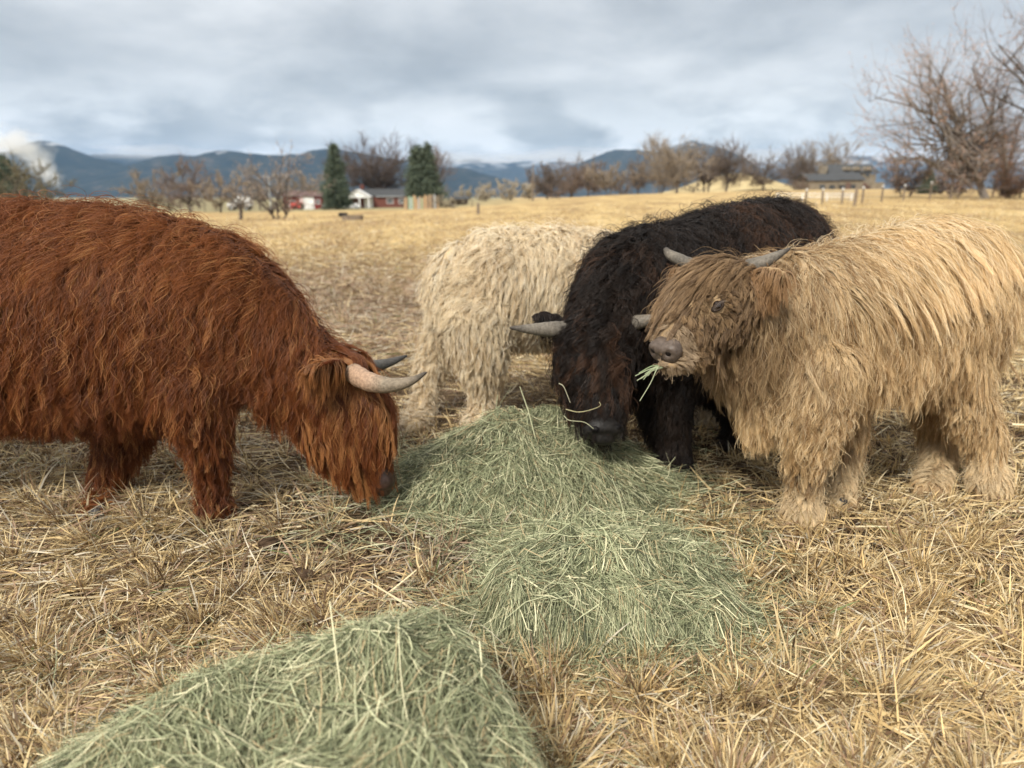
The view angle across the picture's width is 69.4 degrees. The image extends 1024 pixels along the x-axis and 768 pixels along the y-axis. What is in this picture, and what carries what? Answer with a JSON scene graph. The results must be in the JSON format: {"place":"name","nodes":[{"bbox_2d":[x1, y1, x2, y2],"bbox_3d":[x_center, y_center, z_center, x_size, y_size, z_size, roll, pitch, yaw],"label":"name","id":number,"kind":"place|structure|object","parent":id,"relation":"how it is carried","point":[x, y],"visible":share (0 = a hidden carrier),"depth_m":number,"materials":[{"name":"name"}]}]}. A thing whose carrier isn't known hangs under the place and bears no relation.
{"place":"outdoors","nodes":[
{"label":"outdoors","id":0,"kind":"place"},
{"bbox_2d":[89,154,156,163],"bbox_3d":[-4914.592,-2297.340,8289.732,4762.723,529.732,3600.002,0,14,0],"label":"mountain slope","id":1,"kind":"structure","parent":0,"point":[126,159],"depth_m":8119.91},
{"bbox_2d":[1,141,569,197],"bbox_3d":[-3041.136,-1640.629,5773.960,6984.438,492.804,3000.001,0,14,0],"label":"mountain","id":2,"kind":"structure","parent":0,"point":[92,174],"depth_m":5342.02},
{"bbox_2d":[447,196,469,204],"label":"shed","id":3,"kind":"structure","parent":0,"point":[464,198],"depth_m":146.91,"materials":[{"name":"grey"}]},
{"bbox_2d":[0,189,1023,767],"bbox_3d":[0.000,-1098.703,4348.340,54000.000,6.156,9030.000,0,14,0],"label":"field","id":4,"kind":"structure","parent":0,"point":[540,203],"depth_m":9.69,"materials":[{"name":"beige plant"}]},
{"bbox_2d":[0,152,31,197],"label":"spruce tree","id":5,"kind":"object","parent":4,"relation":"on","point":[3,168],"visible":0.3,"depth_m":105.27,"materials":[{"name":"green plant"}]},
{"bbox_2d":[0,147,77,199],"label":"bare bush","id":6,"kind":"object","parent":4,"relation":"on","point":[19,174],"visible":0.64,"depth_m":92.78,"materials":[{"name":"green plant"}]},
{"bbox_2d":[105,164,185,211],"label":"bare bush","id":7,"kind":"object","parent":4,"relation":"on","point":[142,186],"visible":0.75,"depth_m":115.18,"materials":[{"name":"brown plant"}]},
{"bbox_2d":[149,153,228,211],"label":"bare tree","id":8,"kind":"object","parent":4,"relation":"on","point":[187,187],"visible":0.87,"depth_m":107.19,"materials":[{"name":"brown plant"}]},
{"bbox_2d":[0,185,426,530],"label":"highland cow","id":9,"kind":"object","parent":4,"relation":"on","point":[130,334],"visible":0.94,"depth_m":2.66},
{"bbox_2d":[186,167,250,212],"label":"bare tree","id":10,"kind":"object","parent":4,"relation":"on","point":[211,199],"visible":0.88,"depth_m":101.35,"materials":[{"name":"brown plant"}]},
{"bbox_2d":[144,204,312,211],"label":"verge fence","id":11,"kind":"object","parent":4,"relation":"on","point":[252,205],"visible":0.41,"depth_m":124.42,"materials":[{"name":"brown wood"}]},
{"bbox_2d":[227,196,253,209],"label":"box truck","id":12,"kind":"object","parent":4,"relation":"on","point":[248,208],"visible":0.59,"depth_m":137.17,"materials":[{"name":"white paint"}]},
{"bbox_2d":[221,182,263,219],"bbox_3d":[-19.761,-13.322,54.108,3.123,2.968,2.957,0,14,0],"label":"sapling tree","id":13,"kind":"object","parent":4,"relation":"on","point":[239,204],"visible":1,"depth_m":53.91,"materials":[{"name":"brown plant"}]},
{"bbox_2d":[228,161,296,209],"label":"bare tree","id":14,"kind":"object","parent":4,"relation":"on","point":[256,195],"visible":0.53,"depth_m":144.75,"materials":[{"name":"brown plant"}]},
{"bbox_2d":[263,176,270,208],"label":"yard light","id":15,"kind":"object","parent":4,"relation":"on","point":[269,189],"visible":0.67,"depth_m":116.00,"materials":[{"name":"metal"}]},
{"bbox_2d":[256,536,279,549],"bbox_3d":[-0.894,0.585,2.712,0.079,0.045,0.069,4,15,17],"label":"clod","id":16,"kind":"object","parent":4,"relation":"on","point":[265,541],"visible":0.81,"depth_m":2.69,"materials":[{"name":"brown soil"}]},
{"bbox_2d":[217,132,334,218],"bbox_3d":[-17.733,-15.337,55.106,7.608,6.836,6.705,-10,17,-34],"label":"bare tree","id":17,"kind":"object","parent":4,"relation":"on","point":[276,204],"visible":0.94,"depth_m":55.86,"materials":[{"name":"brown plant"}]},
{"bbox_2d":[290,198,304,209],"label":"tractor","id":18,"kind":"object","parent":4,"relation":"on","point":[294,204],"visible":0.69,"depth_m":139.58,"materials":[{"name":"red metal"}]},
{"bbox_2d":[273,168,325,191],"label":"bare tree","id":19,"kind":"object","parent":4,"relation":"on","point":[302,184],"visible":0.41,"depth_m":158.59,"materials":[{"name":"brown plant"}]},
{"bbox_2d":[287,567,316,583],"bbox_3d":[-0.709,0.647,2.495,0.103,0.052,0.084,0,14,0],"label":"clod","id":20,"kind":"object","parent":4,"relation":"on","point":[304,574],"visible":0.62,"depth_m":2.47,"materials":[{"name":"brown soil"}]},
{"bbox_2d":[283,191,324,208],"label":"red barn","id":21,"kind":"structure","parent":4,"relation":"on","point":[315,200],"depth_m":145.63,"materials":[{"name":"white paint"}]},
{"bbox_2d":[300,197,313,208],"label":"door","id":22,"kind":"structure","parent":21,"relation":"in","point":[310,201],"depth_m":145.54,"materials":[{"name":"white paint"}]},
{"bbox_2d":[0,582,660,767],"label":"hay pile","id":23,"kind":"object","parent":4,"relation":"on","point":[422,688],"visible":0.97,"depth_m":1.40,"materials":[{"name":"plant"}]},
{"bbox_2d":[314,140,357,209],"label":"spruce tree","id":24,"kind":"object","parent":4,"relation":"on","point":[339,198],"visible":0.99,"depth_m":122.52,"materials":[{"name":"green plant"}]},
{"bbox_2d":[338,213,363,219],"bbox_3d":[-10.605,-11.062,48.829,1.642,0.495,0.650,0,14,0],"label":"stock tank","id":25,"kind":"object","parent":4,"relation":"on","point":[351,217],"visible":0.97,"depth_m":48.57,"materials":[{"name":"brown metal"}]},
{"bbox_2d":[345,203,360,208],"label":"parked car","id":26,"kind":"object","parent":4,"relation":"on","point":[357,206],"visible":0.56,"depth_m":135.34,"materials":[{"name":"white paint"}]},
{"bbox_2d":[317,126,422,188],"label":"bare tree","id":27,"kind":"object","parent":4,"relation":"on","point":[386,176],"visible":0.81,"depth_m":153.56,"materials":[{"name":"brown plant"}]},
{"bbox_2d":[349,185,407,207],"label":"ranch house","id":28,"kind":"structure","parent":4,"relation":"on","point":[379,198],"depth_m":147.57,"materials":[{"name":"red brick"}]},
{"bbox_2d":[361,198,364,207],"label":"door","id":29,"kind":"structure","parent":28,"relation":"in","point":[362,199],"depth_m":147.54,"materials":[{"name":"grey wood"}]},
{"bbox_2d":[387,199,392,203],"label":"window","id":30,"kind":"structure","parent":28,"relation":"in","point":[389,201],"depth_m":147.54,"materials":[{"name":"grey glass"}]},
{"bbox_2d":[404,194,438,208],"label":"plank fence","id":31,"kind":"object","parent":4,"relation":"on","point":[413,202],"visible":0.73,"depth_m":106.81,"materials":[{"name":"brown wood"}]},
{"bbox_2d":[400,141,449,208],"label":"spruce tree","id":32,"kind":"object","parent":4,"relation":"on","point":[422,178],"visible":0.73,"depth_m":116.20,"materials":[{"name":"green plant"}]},
{"bbox_2d":[406,138,464,198],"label":"bare tree","id":33,"kind":"object","parent":4,"relation":"on","point":[438,156],"visible":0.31,"depth_m":158.40,"materials":[{"name":"brown plant"}]},
{"bbox_2d":[430,195,463,207],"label":"bare shrub","id":34,"kind":"object","parent":4,"relation":"on","point":[444,203],"visible":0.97,"depth_m":101.83,"materials":[{"name":"brown plant"}]},
{"bbox_2d":[453,185,477,201],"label":"pale bush","id":35,"kind":"object","parent":4,"relation":"on","point":[466,193],"visible":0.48,"depth_m":203.21,"materials":[{"name":"beige plant"}]},
{"bbox_2d":[477,203,479,213],"bbox_3d":[-2.565,-13.194,56.042,0.247,1.043,0.260,0,14,0],"label":"field post","id":36,"kind":"object","parent":4,"relation":"on","point":[478,207],"visible":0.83,"depth_m":55.94,"materials":[{"name":"brown wood"}]},
{"bbox_2d":[474,182,494,201],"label":"pale bush","id":37,"kind":"object","parent":4,"relation":"on","point":[483,196],"visible":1,"depth_m":202.88,"materials":[{"name":"beige plant"}]},
{"bbox_2d":[491,177,526,200],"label":"pale bush","id":38,"kind":"object","parent":4,"relation":"on","point":[510,196],"visible":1,"depth_m":203.23,"materials":[{"name":"beige plant"}]},
{"bbox_2d":[250,387,784,568],"bbox_3d":[0.026,0.263,3.163,2.055,0.528,1.537,0,14,0],"label":"hay pile","id":39,"kind":"object","parent":4,"relation":"on","point":[526,460],"visible":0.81,"depth_m":2.98,"materials":[{"name":"plant"}]},
{"bbox_2d":[520,182,539,199],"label":"pale bush","id":40,"kind":"object","parent":4,"relation":"on","point":[528,195],"visible":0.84,"depth_m":202.87,"materials":[{"name":"beige plant"}]},
{"bbox_2d":[532,164,533,200],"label":"utility pole","id":41,"kind":"object","parent":4,"relation":"on","point":[532,182],"visible":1,"depth_m":133.74,"materials":[{"name":"brown wood"}]},
{"bbox_2d":[525,158,568,198],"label":"bare tree","id":42,"kind":"object","parent":4,"relation":"on","point":[549,177],"visible":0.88,"depth_m":144.11,"materials":[{"name":"brown plant"}]},
{"bbox_2d":[396,217,718,435],"bbox_3d":[0.315,-0.326,4.329,1.829,1.138,1.142,0,14,0],"label":"highland cow","id":43,"kind":"object","parent":4,"relation":"on","point":[483,290],"visible":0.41,"depth_m":3.90},
{"bbox_2d":[544,181,572,198],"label":"bare shrub","id":44,"kind":"object","parent":4,"relation":"on","point":[558,193],"visible":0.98,"depth_m":143.21,"materials":[{"name":"brown plant"}]},
{"bbox_2d":[540,148,591,197],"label":"bare tree","id":45,"kind":"object","parent":4,"relation":"on","point":[569,182],"visible":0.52,"depth_m":168.91,"materials":[{"name":"brown plant"}]},
{"bbox_2d":[560,154,614,195],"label":"bare tree","id":46,"kind":"object","parent":4,"relation":"on","point":[586,185],"visible":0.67,"depth_m":156.37,"materials":[{"name":"brown plant"}]},
{"bbox_2d":[177,196,1023,385],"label":"pasture grass","id":47,"kind":"structure","parent":4,"relation":"on","point":[335,318],"depth_m":12.97,"materials":[{"name":"plant"}]},
{"bbox_2d":[583,160,637,194],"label":"bare tree","id":48,"kind":"object","parent":4,"relation":"on","point":[604,181],"visible":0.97,"depth_m":144.04,"materials":[{"name":"brown plant"}]},
{"bbox_2d":[609,179,638,194],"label":"bare shrub","id":49,"kind":"object","parent":4,"relation":"on","point":[623,190],"visible":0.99,"depth_m":142.86,"materials":[{"name":"brown plant"}]},
{"bbox_2d":[617,156,655,193],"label":"bare tree","id":50,"kind":"object","parent":4,"relation":"on","point":[641,182],"visible":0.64,"depth_m":168.94,"materials":[{"name":"brown plant"}]},
{"bbox_2d":[370,479,906,709],"bbox_3d":[0.318,0.511,2.408,1.592,0.428,1.502,0,14,0],"label":"hay pile","id":51,"kind":"object","parent":4,"relation":"on","point":[571,578],"visible":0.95,"depth_m":2.11,"materials":[{"name":"plant"}]},
{"bbox_2d":[629,127,695,192],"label":"bare tree","id":52,"kind":"object","parent":4,"relation":"on","point":[650,176],"visible":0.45,"depth_m":155.89,"materials":[{"name":"brown plant"}]},
{"bbox_2d":[510,187,840,477],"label":"highland cow","id":53,"kind":"object","parent":4,"relation":"on","point":[596,334],"visible":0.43,"depth_m":3.07},
{"bbox_2d":[566,402,600,411],"bbox_3d":[0.271,0.087,2.807,0.134,0.042,0.002,0,14,0],"label":"hay stalk","id":54,"kind":"object","parent":53,"relation":"attached to","point":[584,411],"visible":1,"depth_m":2.81,"materials":[{"name":"beige plant"}]},
{"bbox_2d":[646,133,720,192],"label":"bare tree","id":55,"kind":"object","parent":4,"relation":"on","point":[687,162],"visible":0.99,"depth_m":143.04,"materials":[{"name":"brown plant"}]},
{"bbox_2d":[677,181,710,192],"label":"bare shrub","id":56,"kind":"object","parent":4,"relation":"on","point":[697,186],"visible":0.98,"depth_m":142.79,"materials":[{"name":"beige plant"}]},
{"bbox_2d":[687,139,738,191],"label":"bare tree","id":57,"kind":"object","parent":4,"relation":"on","point":[704,179],"visible":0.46,"depth_m":169.31,"materials":[{"name":"brown plant"}]},
{"bbox_2d":[702,130,757,191],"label":"bare tree","id":58,"kind":"object","parent":4,"relation":"on","point":[725,169],"visible":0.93,"depth_m":156.02,"materials":[{"name":"brown plant"}]},
{"bbox_2d":[731,145,796,190],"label":"bare tree","id":59,"kind":"object","parent":4,"relation":"on","point":[761,180],"visible":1,"depth_m":143.69,"materials":[{"name":"brown plant"}]},
{"bbox_2d":[772,136,819,189],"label":"bare tree","id":60,"kind":"object","parent":4,"relation":"on","point":[802,167],"visible":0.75,"depth_m":196.00,"materials":[{"name":"brown plant"}]},
{"bbox_2d":[785,174,814,189],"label":"bare shrub","id":61,"kind":"object","parent":4,"relation":"on","point":[801,184],"visible":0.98,"depth_m":142.95,"materials":[{"name":"brown plant"}]},
{"bbox_2d":[776,193,854,200],"bbox_3d":[24.614,-15.196,60.109,6.400,0.660,0.070,0,14,0],"label":"pipe rail","id":62,"kind":"object","parent":4,"relation":"on","point":[827,196],"visible":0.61,"depth_m":60.05,"materials":[{"name":"white metal"}]},
{"bbox_2d":[780,133,855,183],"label":"bare tree","id":63,"kind":"object","parent":4,"relation":"on","point":[815,159],"visible":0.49,"depth_m":195.50,"materials":[{"name":"brown plant"}]},
{"bbox_2d":[821,188,823,204],"bbox_3d":[21.292,-12.870,50.724,0.126,1.091,0.173,0,14,0],"label":"steel post","id":64,"kind":"object","parent":4,"relation":"on","point":[822,196],"visible":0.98,"depth_m":50.68,"materials":[{"name":"brown metal"}]},
{"bbox_2d":[641,213,1023,534],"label":"highland calf","id":65,"kind":"object","parent":4,"relation":"on","point":[809,359],"visible":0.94,"depth_m":2.67},
{"bbox_2d":[635,365,662,399],"bbox_3d":[0.470,-0.005,2.477,0.127,0.129,0.042,-6,15,-22],"label":"hay wisp","id":66,"kind":"object","parent":65,"relation":"hanging from","point":[656,367],"visible":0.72,"depth_m":2.46,"materials":[{"name":"plant"}]},
{"bbox_2d":[798,132,872,170],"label":"bare tree","id":67,"kind":"object","parent":4,"relation":"on","point":[836,152],"visible":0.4,"depth_m":194.58,"materials":[{"name":"brown plant"}]},
{"bbox_2d":[794,163,883,189],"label":"tan house","id":68,"kind":"structure","parent":4,"relation":"on","point":[827,176],"depth_m":170.09,"materials":[{"name":"paint"}]},
{"bbox_2d":[819,184,825,189],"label":"window","id":69,"kind":"structure","parent":68,"relation":"in","point":[821,186],"depth_m":166.17,"materials":[{"name":"grey glass"}]},
{"bbox_2d":[839,184,845,188],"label":"window","id":70,"kind":"structure","parent":68,"relation":"in","point":[841,185],"depth_m":168.09,"materials":[{"name":"grey glass"}]},
{"bbox_2d":[846,183,850,188],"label":"door","id":71,"kind":"structure","parent":68,"relation":"in","point":[848,185],"depth_m":167.98,"materials":[{"name":"wood"}]},
{"bbox_2d":[853,187,858,206],"bbox_3d":[21.318,-11.522,45.903,0.231,1.375,0.200,0,14,0],"label":"wooden post","id":72,"kind":"object","parent":4,"relation":"on","point":[855,196],"visible":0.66,"depth_m":45.83,"materials":[{"name":"brown wood"}]},
{"bbox_2d":[861,186,864,201],"bbox_3d":[24.638,-13.274,51.932,0.126,1.177,0.173,0,14,0],"label":"steel post","id":73,"kind":"object","parent":4,"relation":"on","point":[862,194],"visible":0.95,"depth_m":51.87,"materials":[{"name":"brown metal"}]},
{"bbox_2d":[881,185,883,201],"bbox_3d":[28.494,-14.668,56.900,0.126,1.247,0.173,0,14,0],"label":"steel post","id":74,"kind":"object","parent":4,"relation":"on","point":[882,193],"visible":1,"depth_m":56.84,"materials":[{"name":"brown metal"}]},
{"bbox_2d":[874,146,935,196],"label":"bare tree","id":75,"kind":"object","parent":4,"relation":"on","point":[902,176],"visible":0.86,"depth_m":72.21,"materials":[{"name":"brown plant"}]},
{"bbox_2d":[914,169,939,193],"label":"spruce tree","id":76,"kind":"object","parent":4,"relation":"on","point":[927,184],"visible":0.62,"depth_m":91.29,"materials":[{"name":"green plant"}]},
{"bbox_2d":[837,0,1023,199],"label":"cottonwood tree","id":77,"kind":"object","parent":4,"relation":"on","point":[963,158],"visible":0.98,"depth_m":64.21,"materials":[{"name":"brown plant"}]},
{"bbox_2d":[929,182,932,199],"bbox_3d":[36.283,-16.774,64.084,0.126,1.519,0.173,0,14,0],"label":"steel post","id":78,"kind":"object","parent":4,"relation":"on","point":[930,190],"visible":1,"depth_m":64.02,"materials":[{"name":"grey metal"}]},
{"bbox_2d":[949,185,953,198],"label":"wooden post","id":79,"kind":"object","parent":4,"relation":"on","point":[951,192],"visible":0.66,"depth_m":65.86,"materials":[{"name":"brown wood"}]},
{"bbox_2d":[807,181,1014,199],"bbox_3d":[32.947,-15.866,60.136,37.341,1.614,5.824,-13,19,-42],"label":"fence wire","id":80,"kind":"object","parent":79,"relation":"attached to","point":[879,192],"visible":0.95,"depth_m":53.09,"materials":[{"name":"metal"}]},
{"bbox_2d":[923,155,996,195],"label":"bare bush","id":81,"kind":"object","parent":4,"relation":"on","point":[942,183],"visible":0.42,"depth_m":77.26,"materials":[{"name":"brown plant"}]},
{"bbox_2d":[958,0,1023,138],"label":"cottonwood tree","id":82,"kind":"object","parent":4,"relation":"on","point":[1018,68],"visible":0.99,"depth_m":59.38,"materials":[{"name":"brown plant"}]},
{"bbox_2d":[991,178,995,197],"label":"steel post","id":83,"kind":"object","parent":4,"relation":"on","point":[993,187],"visible":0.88,"depth_m":69.59,"materials":[{"name":"grey metal"}]},
{"bbox_2d":[973,94,1023,196],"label":"cottonwood tree","id":84,"kind":"object","parent":4,"relation":"on","point":[1021,156],"visible":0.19,"depth_m":76.11,"materials":[{"name":"brown plant"}]},
{"bbox_2d":[986,153,1023,197],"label":"bare bush","id":85,"kind":"object","parent":4,"relation":"on","point":[1011,190],"visible":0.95,"depth_m":69.54,"materials":[{"name":"brown plant"}]},
{"bbox_2d":[0,0,1023,166],"label":"sky","id":86,"kind":"structure","parent":0,"point":[520,80],"materials":[{"name":"grey"}]},
{"bbox_2d":[521,140,792,196],"bbox_3d":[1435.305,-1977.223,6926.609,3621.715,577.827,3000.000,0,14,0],"label":"mountain butte","id":87,"kind":"object","parent":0,"point":[615,156],"visible":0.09,"depth_m":6544.54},
{"bbox_2d":[406,156,1023,188],"bbox_3d":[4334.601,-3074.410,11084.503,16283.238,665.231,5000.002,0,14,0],"label":"mountain range","id":88,"kind":"structure","parent":0,"point":[506,169],"depth_m":10536.62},
{"bbox_2d":[657,173,793,193],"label":"hill","id":89,"kind":"structure","parent":0,"point":[744,186],"depth_m":292.43,"materials":[{"name":"yellow plant"}]}
]}

